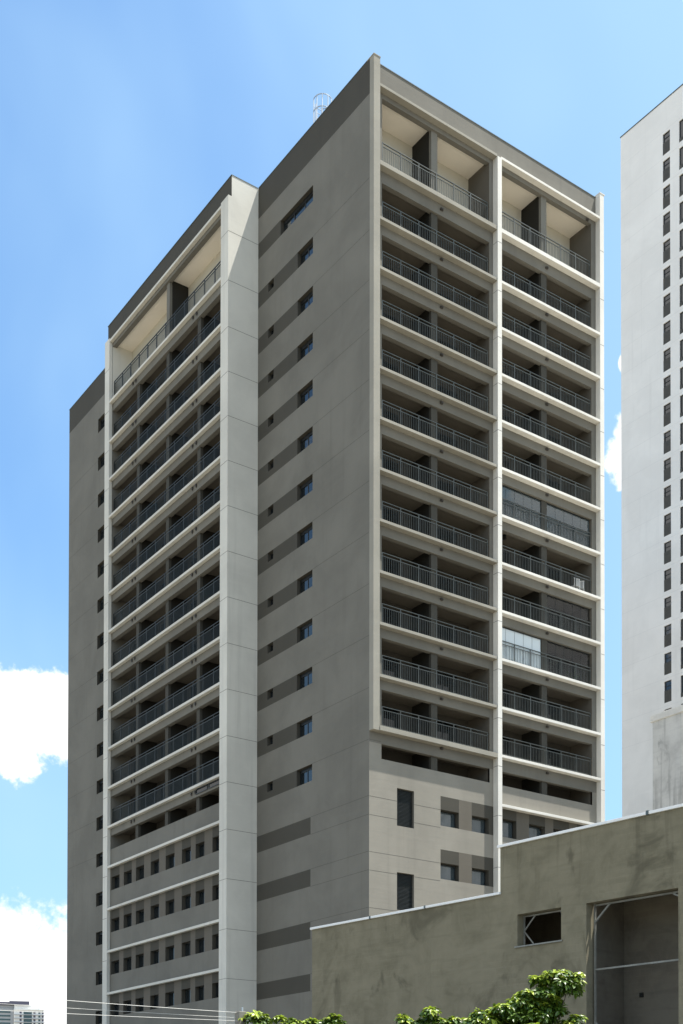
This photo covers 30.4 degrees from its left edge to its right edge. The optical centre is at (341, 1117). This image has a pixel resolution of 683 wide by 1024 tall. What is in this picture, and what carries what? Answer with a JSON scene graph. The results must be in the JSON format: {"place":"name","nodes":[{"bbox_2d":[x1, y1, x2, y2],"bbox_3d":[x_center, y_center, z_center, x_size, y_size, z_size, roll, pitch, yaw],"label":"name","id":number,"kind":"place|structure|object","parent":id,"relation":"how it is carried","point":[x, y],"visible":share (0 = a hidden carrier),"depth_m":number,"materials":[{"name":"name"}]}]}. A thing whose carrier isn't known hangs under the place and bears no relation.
{"place":"outdoors","nodes":[
{"label":"outdoors","id":0,"kind":"place"},
{"bbox_2d":[0,1001,44,1023],"bbox_3d":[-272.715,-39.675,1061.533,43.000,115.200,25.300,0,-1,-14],"label":"distant apartment tower","id":1,"kind":"structure","parent":0,"point":[13,1015],"depth_m":1051.98,"materials":[{"name":"grey"}]},
{"bbox_2d":[67,53,604,1023],"bbox_3d":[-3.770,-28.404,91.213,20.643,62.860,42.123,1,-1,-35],"label":"apartment tower","id":2,"kind":"structure","parent":0,"point":[337,421],"depth_m":77.59,"materials":[{"name":"paint"}]},
{"bbox_2d":[139,954,143,967],"bbox_3d":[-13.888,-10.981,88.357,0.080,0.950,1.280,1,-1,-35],"label":"window","id":3,"kind":"structure","parent":2,"relation":"in","point":[141,958],"depth_m":88.66,"materials":[{"name":"glass"}]},
{"bbox_2d":[139,998,143,1011],"bbox_3d":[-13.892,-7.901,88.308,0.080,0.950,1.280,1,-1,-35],"label":"window","id":4,"kind":"structure","parent":2,"relation":"in","point":[141,1001],"depth_m":88.57,"materials":[{"name":"glass"}]},
{"bbox_2d":[154,905,158,918],"bbox_3d":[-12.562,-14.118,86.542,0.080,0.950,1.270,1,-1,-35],"label":"window","id":5,"kind":"structure","parent":2,"relation":"in","point":[156,909],"depth_m":86.82,"materials":[{"name":"glass"}]},
{"bbox_2d":[154,951,158,963],"bbox_3d":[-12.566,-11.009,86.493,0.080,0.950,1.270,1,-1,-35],"label":"window","id":6,"kind":"structure","parent":2,"relation":"in","point":[156,954],"depth_m":86.76,"materials":[{"name":"glass"}]},
{"bbox_2d":[154,995,158,1008],"bbox_3d":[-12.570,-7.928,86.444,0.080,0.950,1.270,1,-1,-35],"label":"window","id":7,"kind":"structure","parent":2,"relation":"in","point":[156,998],"depth_m":86.71,"materials":[{"name":"glass"}]},
{"bbox_2d":[169,855,173,868],"bbox_3d":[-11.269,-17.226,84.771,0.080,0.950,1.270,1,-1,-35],"label":"window","id":8,"kind":"structure","parent":2,"relation":"in","point":[171,859],"depth_m":85.08,"materials":[{"name":"glass"}]},
{"bbox_2d":[169,901,173,913],"bbox_3d":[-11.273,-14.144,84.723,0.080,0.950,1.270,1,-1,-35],"label":"window","id":9,"kind":"structure","parent":2,"relation":"in","point":[171,904],"depth_m":85.06,"materials":[{"name":"glass"}]},
{"bbox_2d":[169,947,173,959],"bbox_3d":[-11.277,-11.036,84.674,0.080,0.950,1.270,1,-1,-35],"label":"window","id":10,"kind":"structure","parent":2,"relation":"in","point":[171,950],"depth_m":84.95,"materials":[{"name":"glass"}]},
{"bbox_2d":[169,992,173,1005],"bbox_3d":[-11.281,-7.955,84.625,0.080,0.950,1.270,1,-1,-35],"label":"window","id":11,"kind":"structure","parent":2,"relation":"in","point":[171,995],"depth_m":84.89,"materials":[{"name":"glass"}]},
{"bbox_2d":[185,989,189,1002],"bbox_3d":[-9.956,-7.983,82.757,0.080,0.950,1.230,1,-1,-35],"label":"window","id":12,"kind":"structure","parent":2,"relation":"in","point":[187,992],"depth_m":83.05,"materials":[{"name":"glass"}]},
{"bbox_2d":[185,895,190,908],"bbox_3d":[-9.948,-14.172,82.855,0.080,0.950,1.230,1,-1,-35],"label":"window","id":13,"kind":"structure","parent":2,"relation":"in","point":[188,898],"depth_m":83.09,"materials":[{"name":"glass"}]},
{"bbox_2d":[185,942,190,956],"bbox_3d":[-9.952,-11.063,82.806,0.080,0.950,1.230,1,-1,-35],"label":"window","id":14,"kind":"structure","parent":2,"relation":"in","point":[187,945],"depth_m":83.13,"materials":[{"name":"glass"}]},
{"bbox_2d":[186,848,190,861],"bbox_3d":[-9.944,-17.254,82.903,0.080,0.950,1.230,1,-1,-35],"label":"window","id":15,"kind":"structure","parent":2,"relation":"in","point":[188,852],"depth_m":83.13,"materials":[{"name":"glass"}]},
{"bbox_2d":[199,843,203,857],"bbox_3d":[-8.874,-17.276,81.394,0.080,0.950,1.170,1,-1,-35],"label":"window","id":16,"kind":"structure","parent":2,"relation":"in","point":[201,847],"depth_m":81.72,"materials":[{"name":"glass"}]},
{"bbox_2d":[199,891,203,904],"bbox_3d":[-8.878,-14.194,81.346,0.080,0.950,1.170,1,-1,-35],"label":"window","id":17,"kind":"structure","parent":2,"relation":"in","point":[201,894],"depth_m":81.64,"materials":[{"name":"glass"}]},
{"bbox_2d":[199,939,203,952],"bbox_3d":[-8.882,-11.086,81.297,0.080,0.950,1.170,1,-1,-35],"label":"window","id":18,"kind":"structure","parent":2,"relation":"in","point":[201,942],"depth_m":81.56,"materials":[{"name":"glass"}]},
{"bbox_2d":[199,986,203,1000],"bbox_3d":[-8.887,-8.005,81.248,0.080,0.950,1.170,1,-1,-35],"label":"window","id":19,"kind":"structure","parent":2,"relation":"in","point":[201,989],"depth_m":81.52,"materials":[{"name":"glass"}]},
{"bbox_2d":[196,784,207,794],"bbox_3d":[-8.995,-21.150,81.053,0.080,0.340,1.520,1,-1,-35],"label":"window","id":20,"kind":"structure","parent":2,"relation":"in","point":[205,787],"depth_m":80.98,"materials":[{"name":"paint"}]},
{"bbox_2d":[208,779,218,788],"bbox_3d":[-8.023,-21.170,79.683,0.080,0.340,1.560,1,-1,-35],"label":"window","id":21,"kind":"structure","parent":2,"relation":"in","point":[216,782],"depth_m":79.81,"materials":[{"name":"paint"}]},
{"bbox_2d":[284,191,312,231],"bbox_3d":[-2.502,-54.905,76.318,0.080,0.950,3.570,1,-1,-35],"label":"window","id":22,"kind":"structure","parent":2,"relation":"in","point":[309,198],"depth_m":76.49,"materials":[{"name":"glass"}]},
{"bbox_2d":[300,525,311,545],"bbox_3d":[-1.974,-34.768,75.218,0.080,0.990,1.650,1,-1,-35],"label":"window","id":23,"kind":"structure","parent":2,"relation":"in","point":[306,535],"depth_m":75.41,"materials":[{"name":"glass"}]},
{"bbox_2d":[300,573,311,593],"bbox_3d":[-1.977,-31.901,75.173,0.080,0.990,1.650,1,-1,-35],"label":"window","id":24,"kind":"structure","parent":2,"relation":"in","point":[306,582],"depth_m":75.36,"materials":[{"name":"glass"}]},
{"bbox_2d":[300,621,311,640],"bbox_3d":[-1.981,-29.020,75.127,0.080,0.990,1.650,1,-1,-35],"label":"window","id":25,"kind":"structure","parent":2,"relation":"in","point":[305,631],"depth_m":75.30,"materials":[{"name":"glass"}]},
{"bbox_2d":[300,669,311,688],"bbox_3d":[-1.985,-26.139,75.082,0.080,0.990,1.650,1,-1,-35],"label":"window","id":26,"kind":"structure","parent":2,"relation":"in","point":[306,678],"depth_m":75.26,"materials":[{"name":"glass"}]},
{"bbox_2d":[300,718,311,736],"bbox_3d":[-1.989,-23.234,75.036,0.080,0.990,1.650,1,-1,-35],"label":"window","id":27,"kind":"structure","parent":2,"relation":"in","point":[306,726],"depth_m":75.21,"materials":[{"name":"glass"}]},
{"bbox_2d":[300,766,311,784],"bbox_3d":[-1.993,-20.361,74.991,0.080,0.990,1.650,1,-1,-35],"label":"window","id":28,"kind":"structure","parent":2,"relation":"in","point":[305,774],"depth_m":75.15,"materials":[{"name":"glass"}]},
{"bbox_2d":[300,430,312,451],"bbox_3d":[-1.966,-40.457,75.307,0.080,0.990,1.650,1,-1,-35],"label":"window","id":29,"kind":"structure","parent":2,"relation":"in","point":[306,440],"depth_m":75.45,"materials":[{"name":"glass"}]},
{"bbox_2d":[300,477,312,498],"bbox_3d":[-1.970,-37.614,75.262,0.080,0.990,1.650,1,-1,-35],"label":"window","id":30,"kind":"structure","parent":2,"relation":"in","point":[307,487],"depth_m":75.47,"materials":[{"name":"glass"}]},
{"bbox_2d":[301,242,312,264],"bbox_3d":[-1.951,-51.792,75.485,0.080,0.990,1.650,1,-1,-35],"label":"window","id":31,"kind":"structure","parent":2,"relation":"in","point":[308,251],"depth_m":75.63,"materials":[{"name":"glass"}]},
{"bbox_2d":[301,291,312,312],"bbox_3d":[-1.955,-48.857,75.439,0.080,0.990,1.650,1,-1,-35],"label":"window","id":32,"kind":"structure","parent":2,"relation":"in","point":[308,299],"depth_m":75.60,"materials":[{"name":"glass"}]},
{"bbox_2d":[301,337,312,358],"bbox_3d":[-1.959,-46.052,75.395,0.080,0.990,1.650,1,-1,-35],"label":"window","id":33,"kind":"structure","parent":2,"relation":"in","point":[307,347],"depth_m":75.54,"materials":[{"name":"glass"}]},
{"bbox_2d":[301,383,312,404],"bbox_3d":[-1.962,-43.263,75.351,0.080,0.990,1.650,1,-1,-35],"label":"window","id":34,"kind":"structure","parent":2,"relation":"in","point":[307,393],"depth_m":75.49,"materials":[{"name":"glass"}]},
{"bbox_2d":[313,93,331,122],"bbox_3d":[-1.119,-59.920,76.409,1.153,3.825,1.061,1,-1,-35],"label":"caged ladder","id":35,"kind":"object","parent":2,"relation":"on","point":[315,108],"visible":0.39,"depth_m":76.08,"materials":[{"name":"metal"}]},
{"bbox_2d":[381,705,398,729],"bbox_3d":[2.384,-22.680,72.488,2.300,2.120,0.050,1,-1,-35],"label":"sliding door","id":36,"kind":"structure","parent":2,"relation":"in","point":[392,715],"depth_m":72.86,"materials":[{"name":"paint"}]},
{"bbox_2d":[383,360,397,372],"bbox_3d":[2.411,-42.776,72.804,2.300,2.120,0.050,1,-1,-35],"label":"sliding door","id":37,"kind":"structure","parent":2,"relation":"in","point":[394,368],"depth_m":73.13,"materials":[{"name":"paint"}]},
{"bbox_2d":[383,409,397,422],"bbox_3d":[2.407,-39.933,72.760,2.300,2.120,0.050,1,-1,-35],"label":"sliding door","id":38,"kind":"structure","parent":2,"relation":"in","point":[394,416],"depth_m":73.12,"materials":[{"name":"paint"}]},
{"bbox_2d":[383,458,397,473],"bbox_3d":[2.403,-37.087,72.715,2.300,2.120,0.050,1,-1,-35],"label":"sliding door","id":39,"kind":"structure","parent":2,"relation":"in","point":[394,465],"depth_m":73.09,"materials":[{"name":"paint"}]},
{"bbox_2d":[383,507,397,523],"bbox_3d":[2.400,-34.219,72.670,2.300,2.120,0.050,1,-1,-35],"label":"sliding door","id":40,"kind":"structure","parent":2,"relation":"in","point":[394,514],"depth_m":73.07,"materials":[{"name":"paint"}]},
{"bbox_2d":[383,557,397,575],"bbox_3d":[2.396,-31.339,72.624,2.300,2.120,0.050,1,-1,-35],"label":"sliding door","id":41,"kind":"structure","parent":2,"relation":"in","point":[394,564],"depth_m":73.02,"materials":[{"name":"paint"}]},
{"bbox_2d":[383,606,397,625],"bbox_3d":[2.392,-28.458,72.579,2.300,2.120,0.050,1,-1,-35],"label":"balcony railing","id":42,"kind":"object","parent":2,"relation":"in","point":[392,613],"depth_m":72.95,"materials":[{"name":"paint"}]},
{"bbox_2d":[383,656,398,677],"bbox_3d":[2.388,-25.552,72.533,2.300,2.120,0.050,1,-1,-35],"label":"balcony railing","id":43,"kind":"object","parent":2,"relation":"in","point":[392,665],"depth_m":72.91,"materials":[{"name":"paint"}]},
{"bbox_2d":[437,338,456,350],"bbox_3d":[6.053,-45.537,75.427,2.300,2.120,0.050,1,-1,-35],"label":"sliding door","id":44,"kind":"structure","parent":2,"relation":"in","point":[438,340],"depth_m":75.58,"materials":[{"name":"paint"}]},
{"bbox_2d":[437,385,456,398],"bbox_3d":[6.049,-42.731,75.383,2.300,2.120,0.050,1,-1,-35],"label":"sliding door","id":45,"kind":"structure","parent":2,"relation":"in","point":[438,386],"depth_m":75.54,"materials":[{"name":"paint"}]},
{"bbox_2d":[437,432,456,447],"bbox_3d":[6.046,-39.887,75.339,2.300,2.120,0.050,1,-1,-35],"label":"sliding door","id":46,"kind":"structure","parent":2,"relation":"in","point":[443,436],"depth_m":75.52,"materials":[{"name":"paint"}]},
{"bbox_2d":[437,479,456,495],"bbox_3d":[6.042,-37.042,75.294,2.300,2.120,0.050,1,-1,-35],"label":"sliding door","id":47,"kind":"structure","parent":2,"relation":"in","point":[443,483],"depth_m":75.45,"materials":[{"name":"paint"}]},
{"bbox_2d":[437,527,456,545],"bbox_3d":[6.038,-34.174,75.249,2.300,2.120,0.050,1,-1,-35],"label":"sliding door","id":48,"kind":"structure","parent":2,"relation":"in","point":[443,530],"depth_m":75.43,"materials":[{"name":"paint"}]},
{"bbox_2d":[437,575,456,594],"bbox_3d":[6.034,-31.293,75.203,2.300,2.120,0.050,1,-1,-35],"label":"sliding door","id":49,"kind":"structure","parent":2,"relation":"in","point":[443,578],"depth_m":75.38,"materials":[{"name":"paint"}]},
{"bbox_2d":[437,623,456,643],"bbox_3d":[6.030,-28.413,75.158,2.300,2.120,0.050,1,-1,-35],"label":"sliding door","id":50,"kind":"structure","parent":2,"relation":"in","point":[443,628],"depth_m":75.35,"materials":[{"name":"paint"}]},
{"bbox_2d":[437,671,456,693],"bbox_3d":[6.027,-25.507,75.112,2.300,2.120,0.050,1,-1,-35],"label":"sliding door","id":51,"kind":"structure","parent":2,"relation":"in","point":[443,677],"depth_m":75.32,"materials":[{"name":"paint"}]},
{"bbox_2d":[437,719,456,742],"bbox_3d":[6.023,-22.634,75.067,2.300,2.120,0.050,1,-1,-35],"label":"sliding door","id":52,"kind":"structure","parent":2,"relation":"in","point":[443,727],"depth_m":75.25,"materials":[{"name":"paint"}]},
{"bbox_2d":[441,811,454,827],"bbox_3d":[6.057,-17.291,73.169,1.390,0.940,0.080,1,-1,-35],"label":"window","id":53,"kind":"structure","parent":2,"relation":"in","point":[447,819],"depth_m":73.25,"materials":[{"name":"glass"}]},
{"bbox_2d":[441,864,454,880],"bbox_3d":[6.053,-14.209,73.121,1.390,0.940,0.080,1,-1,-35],"label":"window","id":54,"kind":"structure","parent":2,"relation":"in","point":[447,872],"depth_m":73.20,"materials":[{"name":"glass"}]},
{"bbox_2d":[472,817,484,833],"bbox_3d":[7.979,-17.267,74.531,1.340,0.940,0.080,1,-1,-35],"label":"window","id":55,"kind":"structure","parent":2,"relation":"in","point":[478,825],"depth_m":74.62,"materials":[{"name":"glass"}]},
{"bbox_2d":[472,869,484,885],"bbox_3d":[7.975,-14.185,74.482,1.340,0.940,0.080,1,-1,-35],"label":"window","id":56,"kind":"structure","parent":2,"relation":"in","point":[478,877],"depth_m":74.59,"materials":[{"name":"glass"}]},
{"bbox_2d":[502,550,508,563],"bbox_3d":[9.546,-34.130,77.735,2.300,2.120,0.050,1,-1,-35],"label":"balcony railing","id":57,"kind":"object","parent":2,"relation":"in","point":[503,552],"depth_m":78.17,"materials":[{"name":"metal"}]},
{"bbox_2d":[502,597,508,611],"bbox_3d":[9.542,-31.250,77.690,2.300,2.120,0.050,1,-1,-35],"label":"balcony railing","id":58,"kind":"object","parent":2,"relation":"in","point":[503,599],"depth_m":78.12,"materials":[{"name":"metal"}]},
{"bbox_2d":[502,690,509,707],"bbox_3d":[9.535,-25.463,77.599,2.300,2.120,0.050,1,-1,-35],"label":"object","id":59,"kind":"structure","parent":2,"relation":"in","point":[503,694],"depth_m":78.05,"materials":[{"name":"paint"}]},
{"bbox_2d":[502,736,509,755],"bbox_3d":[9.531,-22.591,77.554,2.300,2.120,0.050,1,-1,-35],"label":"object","id":60,"kind":"structure","parent":2,"relation":"in","point":[504,736],"depth_m":78.01,"materials":[{"name":"glass"}]},
{"bbox_2d":[502,820,512,838],"bbox_3d":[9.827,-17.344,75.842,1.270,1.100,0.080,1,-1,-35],"label":"window","id":61,"kind":"structure","parent":2,"relation":"in","point":[507,827],"depth_m":75.98,"materials":[{"name":"glass"}]},
{"bbox_2d":[529,826,540,837],"bbox_3d":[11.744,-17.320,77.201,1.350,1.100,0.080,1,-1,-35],"label":"window","id":62,"kind":"structure","parent":2,"relation":"in","point":[533,831],"depth_m":77.28,"materials":[{"name":"glass"}]},
{"bbox_2d":[547,612,558,627],"bbox_3d":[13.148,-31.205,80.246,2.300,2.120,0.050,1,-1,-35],"label":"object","id":63,"kind":"structure","parent":2,"relation":"in","point":[552,617],"depth_m":80.51,"materials":[{"name":"glass"}]},
{"bbox_2d":[547,478,559,490],"bbox_3d":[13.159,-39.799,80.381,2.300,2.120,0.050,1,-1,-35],"label":"balcony railing","id":64,"kind":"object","parent":2,"relation":"in","point":[547,478],"depth_m":80.71,"materials":[{"name":"metal"}]},
{"bbox_2d":[547,567,559,581],"bbox_3d":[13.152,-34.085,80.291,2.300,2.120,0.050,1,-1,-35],"label":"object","id":65,"kind":"structure","parent":2,"relation":"in","point":[557,573],"depth_m":80.65,"materials":[{"name":"glass"}]},
{"bbox_2d":[547,657,559,674],"bbox_3d":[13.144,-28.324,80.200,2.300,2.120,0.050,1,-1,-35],"label":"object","id":66,"kind":"structure","parent":2,"relation":"in","point":[548,660],"depth_m":80.45,"materials":[{"name":"paint"}]},
{"bbox_2d":[547,702,559,720],"bbox_3d":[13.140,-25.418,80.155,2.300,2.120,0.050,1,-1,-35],"label":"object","id":67,"kind":"structure","parent":2,"relation":"in","point":[547,702],"depth_m":80.47,"materials":[{"name":"glass"}]},
{"bbox_2d":[547,747,560,767],"bbox_3d":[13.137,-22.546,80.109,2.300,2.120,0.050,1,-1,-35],"label":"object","id":68,"kind":"structure","parent":2,"relation":"in","point":[548,747],"depth_m":80.40,"materials":[{"name":"paint"}]},
{"bbox_2d":[0,0,682,1023],"label":"sky","id":69,"kind":"structure","parent":0,"point":[121,121],"materials":[{"name":"blue"}]},
{"bbox_2d":[310,804,682,1023],"bbox_3d":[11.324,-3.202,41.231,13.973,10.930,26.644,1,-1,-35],"label":"cement shed","id":70,"kind":"structure","parent":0,"point":[599,905],"depth_m":39.16,"materials":[{"name":"grey concrete"}]},
{"bbox_2d":[620,84,682,816],"bbox_3d":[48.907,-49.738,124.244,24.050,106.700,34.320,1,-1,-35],"label":"white tower","id":71,"kind":"structure","parent":0,"point":[652,383],"depth_m":128.35,"materials":[{"name":"paint"}]},
{"bbox_2d":[663,130,669,154],"bbox_3d":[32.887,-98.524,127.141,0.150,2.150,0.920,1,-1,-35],"label":"window","id":72,"kind":"structure","parent":71,"relation":"in","point":[666,137],"depth_m":127.13,"materials":[{"name":"glass"}]},
{"bbox_2d":[663,157,669,181],"bbox_3d":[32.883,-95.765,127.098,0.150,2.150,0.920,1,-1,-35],"label":"window","id":73,"kind":"structure","parent":71,"relation":"in","point":[666,164],"depth_m":127.09,"materials":[{"name":"glass"}]},
{"bbox_2d":[663,184,669,208],"bbox_3d":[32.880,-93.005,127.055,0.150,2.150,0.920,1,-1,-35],"label":"window","id":74,"kind":"structure","parent":71,"relation":"in","point":[666,191],"depth_m":127.06,"materials":[{"name":"glass"}]},
{"bbox_2d":[663,211,669,235],"bbox_3d":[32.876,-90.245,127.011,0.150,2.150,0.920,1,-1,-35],"label":"window","id":75,"kind":"structure","parent":71,"relation":"in","point":[666,218],"depth_m":127.03,"materials":[{"name":"glass"}]},
{"bbox_2d":[663,239,669,263],"bbox_3d":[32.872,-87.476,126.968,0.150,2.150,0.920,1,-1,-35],"label":"window","id":76,"kind":"structure","parent":71,"relation":"in","point":[666,254],"depth_m":126.97,"materials":[{"name":"glass"}]},
{"bbox_2d":[663,266,669,290],"bbox_3d":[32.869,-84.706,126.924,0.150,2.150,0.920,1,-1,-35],"label":"window","id":77,"kind":"structure","parent":71,"relation":"in","point":[666,281],"depth_m":126.94,"materials":[{"name":"glass"}]},
{"bbox_2d":[663,293,669,317],"bbox_3d":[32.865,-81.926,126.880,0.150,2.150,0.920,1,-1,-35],"label":"window","id":78,"kind":"structure","parent":71,"relation":"in","point":[666,308],"depth_m":126.91,"materials":[{"name":"glass"}]},
{"bbox_2d":[663,321,669,344],"bbox_3d":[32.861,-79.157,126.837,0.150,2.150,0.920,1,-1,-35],"label":"window","id":79,"kind":"structure","parent":71,"relation":"in","point":[666,335],"depth_m":126.88,"materials":[{"name":"glass"}]},
{"bbox_2d":[664,347,670,371],"bbox_3d":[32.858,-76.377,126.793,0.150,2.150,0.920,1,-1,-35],"label":"window","id":80,"kind":"structure","parent":71,"relation":"in","point":[667,354],"depth_m":126.75,"materials":[{"name":"glass"}]},
{"bbox_2d":[664,375,670,398],"bbox_3d":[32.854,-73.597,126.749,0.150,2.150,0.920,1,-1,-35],"label":"window","id":81,"kind":"structure","parent":71,"relation":"in","point":[667,381],"depth_m":126.69,"materials":[{"name":"glass"}]},
{"bbox_2d":[664,402,670,426],"bbox_3d":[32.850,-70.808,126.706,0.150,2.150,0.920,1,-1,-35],"label":"window","id":82,"kind":"structure","parent":71,"relation":"in","point":[667,408],"depth_m":126.66,"materials":[{"name":"glass"}]},
{"bbox_2d":[664,430,670,453],"bbox_3d":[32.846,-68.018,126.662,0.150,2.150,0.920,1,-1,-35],"label":"window","id":83,"kind":"structure","parent":71,"relation":"in","point":[667,436],"depth_m":126.63,"materials":[{"name":"glass"}]},
{"bbox_2d":[664,457,670,481],"bbox_3d":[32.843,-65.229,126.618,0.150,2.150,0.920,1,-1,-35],"label":"window","id":84,"kind":"structure","parent":71,"relation":"in","point":[667,463],"depth_m":126.60,"materials":[{"name":"glass"}]},
{"bbox_2d":[664,485,670,508],"bbox_3d":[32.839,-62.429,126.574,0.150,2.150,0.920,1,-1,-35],"label":"window","id":85,"kind":"structure","parent":71,"relation":"in","point":[667,491],"depth_m":126.57,"materials":[{"name":"glass"}]},
{"bbox_2d":[664,513,670,536],"bbox_3d":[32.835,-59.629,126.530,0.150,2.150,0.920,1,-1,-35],"label":"window","id":86,"kind":"structure","parent":71,"relation":"in","point":[667,518],"depth_m":126.54,"materials":[{"name":"glass"}]},
{"bbox_2d":[664,541,670,563],"bbox_3d":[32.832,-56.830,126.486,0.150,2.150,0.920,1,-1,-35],"label":"window","id":87,"kind":"structure","parent":71,"relation":"in","point":[667,546],"depth_m":126.48,"materials":[{"name":"glass"}]},
{"bbox_2d":[664,568,670,591],"bbox_3d":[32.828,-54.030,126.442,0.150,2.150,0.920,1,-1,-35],"label":"window","id":88,"kind":"structure","parent":71,"relation":"in","point":[667,574],"depth_m":126.44,"materials":[{"name":"glass"}]},
{"bbox_2d":[664,596,670,619],"bbox_3d":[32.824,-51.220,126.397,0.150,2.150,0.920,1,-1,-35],"label":"window","id":89,"kind":"structure","parent":71,"relation":"in","point":[667,610],"depth_m":126.41,"materials":[{"name":"glass"}]},
{"bbox_2d":[664,624,670,647],"bbox_3d":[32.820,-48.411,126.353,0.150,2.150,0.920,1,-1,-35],"label":"window","id":90,"kind":"structure","parent":71,"relation":"in","point":[667,638],"depth_m":126.38,"materials":[{"name":"glass"}]},
{"bbox_2d":[664,652,670,674],"bbox_3d":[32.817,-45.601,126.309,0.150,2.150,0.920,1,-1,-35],"label":"window","id":91,"kind":"structure","parent":71,"relation":"in","point":[667,665],"depth_m":126.35,"materials":[{"name":"glass"}]},
{"bbox_2d":[664,680,670,702],"bbox_3d":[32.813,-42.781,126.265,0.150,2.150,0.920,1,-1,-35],"label":"window","id":92,"kind":"structure","parent":71,"relation":"in","point":[667,693],"depth_m":126.29,"materials":[{"name":"glass"}]},
{"bbox_2d":[679,119,682,141],"bbox_3d":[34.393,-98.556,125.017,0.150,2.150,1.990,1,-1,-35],"label":"window","id":93,"kind":"structure","parent":71,"relation":"in","point":[681,122],"depth_m":125.68,"materials":[{"name":"glass"}]},
{"bbox_2d":[679,147,682,169],"bbox_3d":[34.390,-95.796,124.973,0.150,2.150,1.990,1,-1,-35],"label":"window","id":94,"kind":"structure","parent":71,"relation":"in","point":[681,149],"depth_m":125.64,"materials":[{"name":"glass"}]},
{"bbox_2d":[679,174,682,196],"bbox_3d":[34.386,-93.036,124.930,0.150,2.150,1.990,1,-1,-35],"label":"window","id":95,"kind":"structure","parent":71,"relation":"in","point":[681,177],"depth_m":125.61,"materials":[{"name":"glass"}]},
{"bbox_2d":[679,202,682,224],"bbox_3d":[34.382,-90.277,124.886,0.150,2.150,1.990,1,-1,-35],"label":"window","id":96,"kind":"structure","parent":71,"relation":"in","point":[681,204],"depth_m":125.57,"materials":[{"name":"glass"}]},
{"bbox_2d":[680,229,682,250],"bbox_3d":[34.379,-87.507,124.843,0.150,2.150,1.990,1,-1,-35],"label":"window","id":97,"kind":"structure","parent":71,"relation":"in","point":[681,232],"depth_m":125.52,"materials":[{"name":"glass"}]},
{"bbox_2d":[680,257,682,278],"bbox_3d":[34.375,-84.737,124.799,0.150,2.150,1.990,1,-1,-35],"label":"window","id":98,"kind":"structure","parent":71,"relation":"in","point":[681,259],"depth_m":125.49,"materials":[{"name":"glass"}]},
{"bbox_2d":[680,284,682,306],"bbox_3d":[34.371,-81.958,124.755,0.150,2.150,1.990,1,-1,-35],"label":"window","id":99,"kind":"structure","parent":71,"relation":"in","point":[681,287],"depth_m":125.46,"materials":[{"name":"glass"}]},
{"bbox_2d":[680,312,682,333],"bbox_3d":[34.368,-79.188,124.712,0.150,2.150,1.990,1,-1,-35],"label":"window","id":100,"kind":"structure","parent":71,"relation":"in","point":[681,314],"depth_m":125.43,"materials":[{"name":"glass"}]},
{"bbox_2d":[680,340,682,361],"bbox_3d":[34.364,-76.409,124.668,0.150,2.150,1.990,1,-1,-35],"label":"window","id":101,"kind":"structure","parent":71,"relation":"in","point":[681,342],"depth_m":125.37,"materials":[{"name":"glass"}]},
{"bbox_2d":[680,367,682,388],"bbox_3d":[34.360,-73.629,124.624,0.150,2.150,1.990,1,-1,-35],"label":"window","id":102,"kind":"structure","parent":71,"relation":"in","point":[681,370],"depth_m":125.31,"materials":[{"name":"glass"}]},
{"bbox_2d":[680,395,682,416],"bbox_3d":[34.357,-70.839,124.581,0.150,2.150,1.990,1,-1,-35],"label":"window","id":103,"kind":"structure","parent":71,"relation":"in","point":[681,397],"depth_m":125.28,"materials":[{"name":"glass"}]},
{"bbox_2d":[680,423,682,444],"bbox_3d":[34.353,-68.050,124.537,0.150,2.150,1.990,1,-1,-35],"label":"window","id":104,"kind":"structure","parent":71,"relation":"in","point":[681,425],"depth_m":125.25,"materials":[{"name":"glass"}]},
{"bbox_2d":[650,705,682,809],"bbox_3d":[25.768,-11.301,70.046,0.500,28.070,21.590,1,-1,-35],"label":"stained party wall","id":105,"kind":"structure","parent":0,"point":[667,758],"depth_m":77.83,"materials":[{"name":"grey concrete"}]},
{"bbox_3d":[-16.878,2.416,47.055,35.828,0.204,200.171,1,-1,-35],"label":"road","id":106,"kind":"structure","parent":0,"visible":0},
{"bbox_2d":[235,1007,245,1023],"bbox_3d":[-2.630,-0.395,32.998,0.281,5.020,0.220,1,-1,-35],"label":"concrete post","id":107,"kind":"object","parent":106,"relation":"on","point":[239,1014],"visible":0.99,"depth_m":32.92,"materials":[{"name":"concrete"}]},
{"bbox_2d":[0,1010,234,1020],"bbox_3d":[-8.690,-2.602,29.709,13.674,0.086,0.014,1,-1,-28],"label":"overhead cable","id":108,"kind":"object","parent":107,"relation":"attached to","point":[112,1015],"visible":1,"depth_m":31.31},
{"bbox_2d":[0,1003,235,1017],"bbox_3d":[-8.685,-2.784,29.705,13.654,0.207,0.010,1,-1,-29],"label":"overhead cable","id":109,"kind":"object","parent":107,"relation":"attached to","point":[123,1011],"visible":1,"depth_m":31.50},
{"bbox_2d":[0,995,236,1012],"bbox_3d":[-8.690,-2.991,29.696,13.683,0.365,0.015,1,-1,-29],"label":"overhead cable","id":110,"kind":"object","parent":107,"relation":"attached to","point":[111,1003],"visible":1,"depth_m":31.32,"materials":[{"name":"metal"}]},
{"bbox_2d":[238,1010,347,1023],"bbox_3d":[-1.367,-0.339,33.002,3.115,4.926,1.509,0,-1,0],"label":"leafy tree","id":111,"kind":"object","parent":106,"relation":"on","point":[257,1017],"visible":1,"depth_m":32.83,"materials":[{"name":"green plant"}]},
{"bbox_2d":[394,1006,460,1023],"bbox_3d":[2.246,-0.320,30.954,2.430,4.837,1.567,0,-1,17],"label":"leafy tree","id":112,"kind":"object","parent":106,"relation":"on","point":[429,1015],"visible":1,"depth_m":30.86,"materials":[{"name":"green plant"}]},
{"bbox_2d":[460,969,587,1023],"bbox_3d":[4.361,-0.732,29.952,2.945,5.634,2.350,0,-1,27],"label":"leafy tree","id":113,"kind":"object","parent":106,"relation":"on","point":[540,1005],"visible":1,"depth_m":29.77,"materials":[{"name":"green plant"}]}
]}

